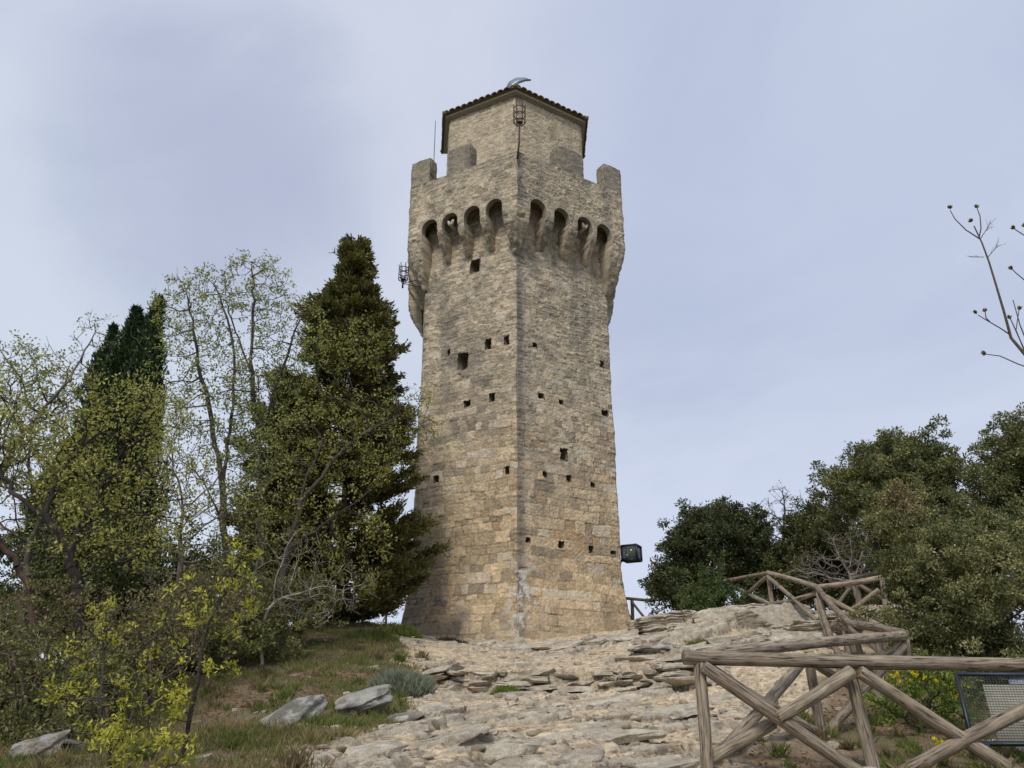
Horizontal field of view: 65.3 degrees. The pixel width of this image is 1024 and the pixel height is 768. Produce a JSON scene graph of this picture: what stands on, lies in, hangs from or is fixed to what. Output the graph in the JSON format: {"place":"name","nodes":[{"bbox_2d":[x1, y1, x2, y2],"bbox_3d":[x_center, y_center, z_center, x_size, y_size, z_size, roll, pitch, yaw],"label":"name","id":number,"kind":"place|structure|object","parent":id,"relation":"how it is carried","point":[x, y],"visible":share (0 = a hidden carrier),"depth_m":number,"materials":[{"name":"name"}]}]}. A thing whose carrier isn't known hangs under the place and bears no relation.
{"place":"outdoors","nodes":[
{"label":"outdoors","id":0,"kind":"place"},
{"bbox_2d":[0,621,441,767],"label":"green grass","id":1,"kind":"structure","parent":0,"point":[345,685],"depth_m":8.63,"materials":[{"name":"green plant"}]},
{"bbox_2d":[0,0,1023,661],"label":"sky","id":2,"kind":"structure","parent":0,"point":[798,279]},
{"bbox_2d":[4,610,1023,767],"bbox_3d":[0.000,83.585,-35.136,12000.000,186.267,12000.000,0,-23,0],"label":"ground","id":3,"kind":"structure","parent":0,"point":[679,730],"depth_m":8.95,"materials":[{"name":"beige stone"}]},
{"bbox_2d":[0,520,43,657],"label":"leaning oak","id":4,"kind":"object","parent":3,"relation":"on","point":[20,573],"visible":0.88,"depth_m":9.86,"materials":[{"name":"brown plant"}]},
{"bbox_2d":[5,729,70,758],"bbox_3d":[-3.597,2.765,5.977,0.451,0.334,0.289,0,-23,0],"label":"boulder","id":5,"kind":"object","parent":3,"relation":"on","point":[44,744],"visible":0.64,"depth_m":5.97,"materials":[{"name":"stone"}]},
{"bbox_2d":[0,579,107,744],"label":"shrub","id":6,"kind":"object","parent":3,"relation":"on","point":[22,685],"visible":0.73,"depth_m":7.97,"materials":[{"name":"green plant"}]},
{"bbox_2d":[0,329,120,522],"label":"budding oak","id":7,"kind":"object","parent":3,"relation":"on","point":[58,402],"visible":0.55,"depth_m":15.39,"materials":[{"name":"green plant"}]},
{"bbox_2d":[0,311,121,680],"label":"tangled tree","id":8,"kind":"object","parent":3,"relation":"on","point":[27,568],"visible":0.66,"depth_m":13.22,"materials":[{"name":"green plant"}]},
{"bbox_2d":[0,571,125,665],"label":"shrub","id":9,"kind":"object","parent":3,"relation":"on","point":[65,602],"visible":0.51,"depth_m":10.48,"materials":[{"name":"green plant"}]},
{"bbox_2d":[61,739,87,751],"bbox_3d":[-3.415,2.857,6.272,0.269,0.133,0.179,16,-27,-33],"label":"boulder","id":10,"kind":"object","parent":3,"relation":"on","point":[67,742],"visible":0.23,"depth_m":6.20,"materials":[{"name":"stone"}]},
{"bbox_2d":[0,294,179,660],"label":"cypress","id":11,"kind":"object","parent":3,"relation":"on","point":[130,352],"visible":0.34,"depth_m":20.11,"materials":[{"name":"green plant"}]},
{"bbox_2d":[23,663,166,741],"bbox_3d":[-3.875,3.033,7.365,1.015,0.915,1.714,0,-23,0],"label":"shrub","id":12,"kind":"object","parent":3,"relation":"on","point":[84,722],"visible":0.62,"depth_m":7.55,"materials":[{"name":"green plant"}]},
{"bbox_2d":[0,579,192,749],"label":"undergrowth bush","id":13,"kind":"object","parent":3,"relation":"on","point":[119,665],"visible":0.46,"depth_m":8.76,"materials":[{"name":"green plant"}]},
{"bbox_2d":[0,365,230,704],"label":"crooked oak","id":14,"kind":"object","parent":3,"relation":"on","point":[67,548],"visible":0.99,"depth_m":12.12,"materials":[{"name":"green plant"}]},
{"bbox_2d":[0,487,231,634],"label":"shrub","id":15,"kind":"object","parent":3,"relation":"on","point":[127,575],"visible":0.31,"depth_m":15.71,"materials":[{"name":"green plant"}]},
{"bbox_2d":[33,591,202,767],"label":"yellow sapling","id":16,"kind":"object","parent":3,"relation":"on","point":[106,738],"visible":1,"depth_m":5.50,"materials":[{"name":"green plant"}]},
{"bbox_2d":[0,502,274,666],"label":"undergrowth bush","id":17,"kind":"object","parent":3,"relation":"on","point":[44,601],"visible":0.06,"depth_m":16.18,"materials":[{"name":"green plant"}]},
{"bbox_2d":[82,561,260,710],"bbox_3d":[-4.413,3.288,10.461,1.746,2.170,2.750,0,-23,0],"label":"shrub","id":18,"kind":"object","parent":3,"relation":"on","point":[165,601],"visible":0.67,"depth_m":10.27,"materials":[{"name":"green plant"}]},
{"bbox_2d":[105,389,292,668],"bbox_3d":[-5.851,2.651,14.760,2.909,5.308,2.326,0,-23,0],"label":"tangled tree","id":19,"kind":"object","parent":3,"relation":"on","point":[181,562],"visible":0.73,"depth_m":14.88,"materials":[{"name":"green plant"}]},
{"bbox_2d":[126,262,276,616],"bbox_3d":[-6.532,1.294,16.904,3.229,8.847,2.652,0,-23,0],"label":"budding oak","id":20,"kind":"object","parent":3,"relation":"on","point":[208,405],"visible":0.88,"depth_m":17.21,"materials":[{"name":"green plant"}]},
{"bbox_2d":[143,536,263,757],"bbox_3d":[-2.447,2.088,6.309,0.860,1.858,0.674,10,-25,-23],"label":"yellow sapling","id":21,"kind":"object","parent":3,"relation":"on","point":[204,667],"visible":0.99,"depth_m":6.30,"materials":[{"name":"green plant"}]},
{"bbox_2d":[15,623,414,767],"bbox_3d":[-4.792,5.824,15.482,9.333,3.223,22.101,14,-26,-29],"label":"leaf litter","id":22,"kind":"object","parent":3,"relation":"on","point":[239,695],"visible":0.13,"depth_m":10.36,"materials":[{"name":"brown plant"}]},
{"bbox_2d":[0,619,430,767],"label":"weeds","id":23,"kind":"object","parent":3,"relation":"on","point":[278,702],"visible":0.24,"depth_m":9.57,"materials":[{"name":"green plant"}]},
{"bbox_2d":[79,553,357,690],"bbox_3d":[-4.768,4.214,13.548,2.955,2.967,6.755,-6,-24,15],"label":"undergrowth bush","id":24,"kind":"object","parent":3,"relation":"on","point":[272,628],"visible":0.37,"depth_m":12.65,"materials":[{"name":"green plant"}]},
{"bbox_2d":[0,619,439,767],"bbox_3d":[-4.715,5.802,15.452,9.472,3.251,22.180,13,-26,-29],"label":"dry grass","id":25,"kind":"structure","parent":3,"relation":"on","point":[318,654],"depth_m":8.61,"materials":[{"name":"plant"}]},
{"bbox_2d":[175,560,344,663],"bbox_3d":[-4.465,4.172,14.306,2.113,1.982,3.593,-7,-24,16],"label":"shrub","id":26,"kind":"object","parent":3,"relation":"on","point":[298,584],"visible":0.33,"depth_m":14.36,"materials":[{"name":"green plant"}]},
{"bbox_2d":[210,248,335,581],"bbox_3d":[-5.622,1.048,17.639,2.660,9.366,2.720,18,-29,-36],"label":"budding oak","id":27,"kind":"object","parent":3,"relation":"on","point":[253,373],"visible":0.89,"depth_m":18.23,"materials":[{"name":"green plant"}]},
{"bbox_2d":[257,694,326,726],"bbox_3d":[-2.236,3.363,7.986,0.730,0.496,0.368,0,-23,0],"label":"boulder","id":28,"kind":"object","parent":3,"relation":"on","point":[296,709],"visible":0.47,"depth_m":8.00,"materials":[{"name":"stone"}]},
{"bbox_2d":[205,526,380,665],"bbox_3d":[-3.597,3.550,13.254,2.914,2.473,1.256,4,-23,-9],"label":"dead branch tree","id":29,"kind":"object","parent":3,"relation":"on","point":[290,598],"visible":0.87,"depth_m":13.30,"materials":[{"name":"grey plant"}]},
{"bbox_2d":[201,309,443,647],"bbox_3d":[-3.822,1.868,16.878,3.156,7.848,4.824,-10,-25,22],"label":"spreading oak","id":30,"kind":"object","parent":3,"relation":"on","point":[331,462],"visible":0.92,"depth_m":16.66,"materials":[{"name":"green plant"}]},
{"bbox_2d":[297,723,359,745],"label":"grass clump","id":31,"kind":"object","parent":3,"relation":"on","point":[332,733],"visible":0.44,"depth_m":6.53,"materials":[{"name":"green plant"}]},
{"bbox_2d":[211,233,453,625],"bbox_3d":[-4.556,0.782,21.269,6.114,11.262,5.822,0,-23,0],"label":"conifer","id":32,"kind":"object","parent":3,"relation":"on","point":[353,290],"visible":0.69,"depth_m":20.00,"materials":[{"name":"green plant"}]},
{"bbox_2d":[317,713,372,727],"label":"grass clump","id":33,"kind":"object","parent":3,"relation":"on","point":[341,718],"visible":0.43,"depth_m":7.96,"materials":[{"name":"green plant"}]},
{"bbox_2d":[335,684,392,715],"bbox_3d":[-1.609,3.476,8.723,0.644,0.380,0.472,0,-23,0],"label":"boulder","id":34,"kind":"object","parent":3,"relation":"on","point":[379,697],"visible":0.77,"depth_m":8.59,"materials":[{"name":"stone"}]},
{"bbox_2d":[344,627,401,643],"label":"grass clump","id":35,"kind":"object","parent":3,"relation":"on","point":[366,633],"visible":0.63,"depth_m":16.64,"materials":[{"name":"green plant"}]},
{"bbox_2d":[371,604,403,622],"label":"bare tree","id":36,"kind":"object","parent":3,"relation":"on","point":[385,618],"visible":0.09,"depth_m":25.10,"materials":[{"name":"grey plant"}]},
{"bbox_2d":[378,620,424,638],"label":"grass clump","id":37,"kind":"object","parent":3,"relation":"on","point":[404,630],"visible":0.74,"depth_m":18.10,"materials":[{"name":"green plant"}]},
{"bbox_2d":[367,666,440,697],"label":"silver bush","id":38,"kind":"object","parent":3,"relation":"on","point":[417,684],"visible":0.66,"depth_m":10.63,"materials":[{"name":"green plant"}]},
{"bbox_2d":[385,711,424,723],"bbox_3d":[-1.112,3.478,8.276,0.418,0.168,0.299,0,-23,0],"label":"boulder","id":39,"kind":"object","parent":3,"relation":"on","point":[408,716],"visible":0.64,"depth_m":8.23,"materials":[{"name":"stone"}]},
{"bbox_2d":[435,636,468,643],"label":"grass clump","id":40,"kind":"object","parent":3,"relation":"on","point":[452,638],"visible":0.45,"depth_m":19.61,"materials":[{"name":"green plant"}]},
{"bbox_2d":[444,690,465,694],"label":"boulder","id":41,"kind":"object","parent":3,"relation":"on","point":[456,692],"visible":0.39,"depth_m":10.77,"materials":[{"name":"stone"}]},
{"bbox_2d":[490,685,520,694],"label":"grass clump","id":42,"kind":"object","parent":3,"relation":"on","point":[502,689],"visible":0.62,"depth_m":11.71,"materials":[{"name":"green plant"}]},
{"bbox_2d":[504,691,518,701],"bbox_3d":[-0.007,4.168,10.600,0.199,0.172,0.170,0,-23,0],"label":"boulder","id":43,"kind":"object","parent":3,"relation":"on","point":[509,696],"visible":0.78,"depth_m":10.56,"materials":[{"name":"stone"}]},
{"bbox_2d":[401,83,630,639],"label":"stone tower","id":44,"kind":"structure","parent":3,"relation":"on","point":[515,266],"depth_m":24.95,"materials":[{"name":"stone"}]},
{"bbox_2d":[398,263,419,287],"bbox_3d":[-3.599,-3.801,28.283,0.885,0.997,0.343,0,-23,0],"label":"fire basket","id":45,"kind":"object","parent":44,"relation":"attached to","point":[402,280],"visible":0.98,"depth_m":28.23,"materials":[{"name":"metal"}]},
{"bbox_2d":[507,77,530,87],"bbox_3d":[0.262,-11.458,31.493,0.987,1.628,0.100,0,-23,0],"label":"feather vane","id":46,"kind":"object","parent":44,"relation":"on","point":[518,80],"visible":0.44,"depth_m":31.71,"materials":[{"name":"paint"}]},
{"bbox_2d":[513,100,525,158],"bbox_3d":[0.250,-8.378,26.527,0.453,2.304,0.403,0,-23,0],"label":"fire basket","id":47,"kind":"object","parent":44,"relation":"attached to","point":[519,122],"visible":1,"depth_m":26.65,"materials":[{"name":"metal"}]},
{"bbox_2d":[620,543,642,562],"bbox_3d":[3.459,5.357,24.538,1.013,0.765,0.503,-10,-25,23],"label":"floodlight","id":48,"kind":"object","parent":44,"relation":"attached to","point":[631,553],"visible":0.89,"depth_m":24.35,"materials":[{"name":"paint"}]},
{"bbox_2d":[581,634,597,644],"bbox_3d":[1.707,5.708,17.771,0.419,0.281,0.299,10,-25,-23],"label":"boulder","id":49,"kind":"object","parent":3,"relation":"on","point":[589,637],"visible":0.41,"depth_m":17.72,"materials":[{"name":"stone"}]},
{"bbox_2d":[620,629,639,635],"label":"boulder","id":50,"kind":"object","parent":3,"relation":"on","point":[635,630],"visible":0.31,"depth_m":17.46,"materials":[{"name":"stone"}]},
{"bbox_2d":[626,597,644,619],"bbox_3d":[4.165,7.642,26.076,1.104,1.383,0.287,0,-23,0],"label":"log fence","id":51,"kind":"object","parent":3,"relation":"on","point":[632,603],"visible":0.5,"depth_m":26.14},
{"bbox_2d":[627,642,682,652],"bbox_3d":[2.360,4.413,13.342,0.973,0.182,0.354,6,-24,-14],"label":"boulder","id":52,"kind":"object","parent":3,"relation":"on","point":[651,647],"visible":0.98,"depth_m":13.24,"materials":[{"name":"stone"}]},
{"bbox_2d":[683,636,708,644],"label":"grass clump","id":53,"kind":"object","parent":3,"relation":"on","point":[694,642],"visible":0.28,"depth_m":15.67,"materials":[{"name":"green plant"}]},
{"bbox_2d":[663,550,768,612],"bbox_3d":[5.038,5.080,19.267,2.876,2.075,1.733,5,-23,-12],"label":"evergreen bush","id":54,"kind":"object","parent":3,"relation":"on","point":[716,592],"visible":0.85,"depth_m":18.95,"materials":[{"name":"green plant"}]},
{"bbox_2d":[637,495,806,615],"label":"holm oak","id":55,"kind":"object","parent":3,"relation":"on","point":[697,534],"visible":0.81,"depth_m":23.03,"materials":[{"name":"green plant"}]},
{"bbox_2d":[723,571,769,604],"bbox_3d":[5.576,5.119,19.329,0.170,1.137,2.867,4,-23,-9],"label":"log fence","id":56,"kind":"object","parent":3,"relation":"on","point":[756,586],"visible":0.6,"depth_m":18.71,"materials":[{"name":"brown wood"}]},
{"bbox_2d":[755,480,802,598],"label":"bare tree","id":57,"kind":"object","parent":3,"relation":"on","point":[784,510],"visible":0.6,"depth_m":24.90,"materials":[{"name":"grey plant"}]},
{"bbox_2d":[766,571,817,619],"bbox_3d":[5.989,4.511,16.998,0.173,1.403,2.100,4,-23,-10],"label":"log fence","id":58,"kind":"object","parent":3,"relation":"on","point":[792,599],"visible":0.83,"depth_m":17.10,"materials":[{"name":"brown wood"}]},
{"bbox_2d":[695,631,914,762],"bbox_3d":[3.226,3.155,8.356,4.545,1.388,0.342,20,-30,-40],"label":"log fence","id":59,"kind":"object","parent":3,"relation":"on","point":[778,689],"visible":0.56,"depth_m":8.24,"materials":[{"name":"brown wood"}]},
{"bbox_2d":[746,485,864,610],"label":"holm oak","id":60,"kind":"object","parent":3,"relation":"on","point":[806,529],"visible":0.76,"depth_m":22.17,"materials":[{"name":"green plant"}]},
{"bbox_2d":[784,520,881,602],"bbox_3d":[7.011,3.984,17.308,2.224,2.116,1.611,0,-23,0],"label":"dead shrub","id":61,"kind":"object","parent":3,"relation":"on","point":[849,575],"visible":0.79,"depth_m":17.36,"materials":[{"name":"grey plant"}]},
{"bbox_2d":[814,585,854,653],"bbox_3d":[5.642,4.121,14.027,0.348,1.722,4.018,-6,-24,14],"label":"log fence","id":62,"kind":"object","parent":3,"relation":"on","point":[841,616],"visible":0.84,"depth_m":13.78,"materials":[{"name":"brown wood"}]},
{"bbox_2d":[681,650,1023,767],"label":"log fence","id":63,"kind":"object","parent":3,"relation":"on","point":[703,663],"visible":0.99,"depth_m":6.65,"materials":[{"name":"brown wood"}]},
{"bbox_2d":[818,575,890,643],"bbox_3d":[6.608,4.460,15.457,1.352,1.388,0.202,-19,-29,37],"label":"log fence","id":64,"kind":"object","parent":3,"relation":"on","point":[865,599],"visible":0.56,"depth_m":15.48,"materials":[{"name":"brown wood"}]},
{"bbox_2d":[784,524,943,618],"bbox_3d":[9.963,5.384,21.844,4.263,4.032,7.121,0,-23,0],"label":"evergreen bush","id":65,"kind":"object","parent":3,"relation":"on","point":[849,600],"visible":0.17,"depth_m":21.69,"materials":[{"name":"green plant"}]},
{"bbox_2d":[838,567,894,606],"bbox_3d":[8.347,4.945,18.680,1.469,1.333,0.388,-11,-25,25],"label":"log fence","id":66,"kind":"object","parent":3,"relation":"on","point":[858,588],"visible":0.37,"depth_m":18.79,"materials":[{"name":"brown wood"}]},
{"bbox_2d":[847,620,908,679],"bbox_3d":[5.049,3.723,10.990,0.279,1.151,2.187,-3,-23,7],"label":"log fence","id":67,"kind":"object","parent":3,"relation":"on","point":[854,626],"visible":0.47,"depth_m":11.04,"materials":[{"name":"brown wood"}]},
{"bbox_2d":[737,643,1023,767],"bbox_3d":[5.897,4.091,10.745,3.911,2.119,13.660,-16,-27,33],"label":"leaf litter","id":68,"kind":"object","parent":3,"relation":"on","point":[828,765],"visible":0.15,"depth_m":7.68,"materials":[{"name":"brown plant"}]},
{"bbox_2d":[753,643,1022,767],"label":"green grass","id":69,"kind":"structure","parent":3,"relation":"on","point":[968,766],"depth_m":8.08,"materials":[{"name":"green plant"}]},
{"bbox_2d":[757,648,1023,767],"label":"weeds","id":70,"kind":"object","parent":3,"relation":"on","point":[910,746],"visible":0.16,"depth_m":7.67,"materials":[{"name":"green plant"}]},
{"bbox_2d":[806,414,994,609],"bbox_3d":[9.305,3.159,18.582,3.814,4.972,4.206,16,-27,-33],"label":"holm oak","id":71,"kind":"object","parent":3,"relation":"on","point":[863,472],"visible":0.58,"depth_m":18.48,"materials":[{"name":"green plant"}]},
{"bbox_2d":[862,653,985,744],"bbox_3d":[4.541,3.502,8.851,1.989,1.030,1.089,19,-29,-37],"label":"flowering shrub","id":72,"kind":"object","parent":3,"relation":"on","point":[948,691],"visible":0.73,"depth_m":8.77,"materials":[{"name":"green plant"}]},
{"bbox_2d":[836,453,1023,698],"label":"evergreen bush","id":73,"kind":"object","parent":3,"relation":"on","point":[966,619],"visible":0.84,"depth_m":11.73,"materials":[{"name":"green plant"}]},
{"bbox_2d":[932,402,1023,625],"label":"holm oak","id":74,"kind":"object","parent":3,"relation":"on","point":[1001,475],"visible":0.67,"depth_m":16.48,"materials":[{"name":"green plant"}]},
{"bbox_2d":[947,204,1023,366],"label":"budding sapling","id":75,"kind":"object","parent":3,"relation":"on","point":[1016,344],"visible":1,"depth_m":5.65,"materials":[{"name":"brown plant"}]},
{"bbox_2d":[954,672,1023,747],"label":"panel","id":76,"kind":"object","parent":3,"relation":"on","point":[1000,698],"visible":0.84,"depth_m":7.88,"materials":[{"name":"paint"}]},
{"bbox_2d":[183,602,1023,767],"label":"bedrock","id":77,"kind":"structure","parent":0,"point":[760,619],"depth_m":11.93,"materials":[{"name":"stone"}]},
{"bbox_2d":[443,670,468,682],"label":"grass clump","id":78,"kind":"object","parent":77,"relation":"on","point":[466,673],"visible":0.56,"depth_m":12.03,"materials":[{"name":"green plant"}]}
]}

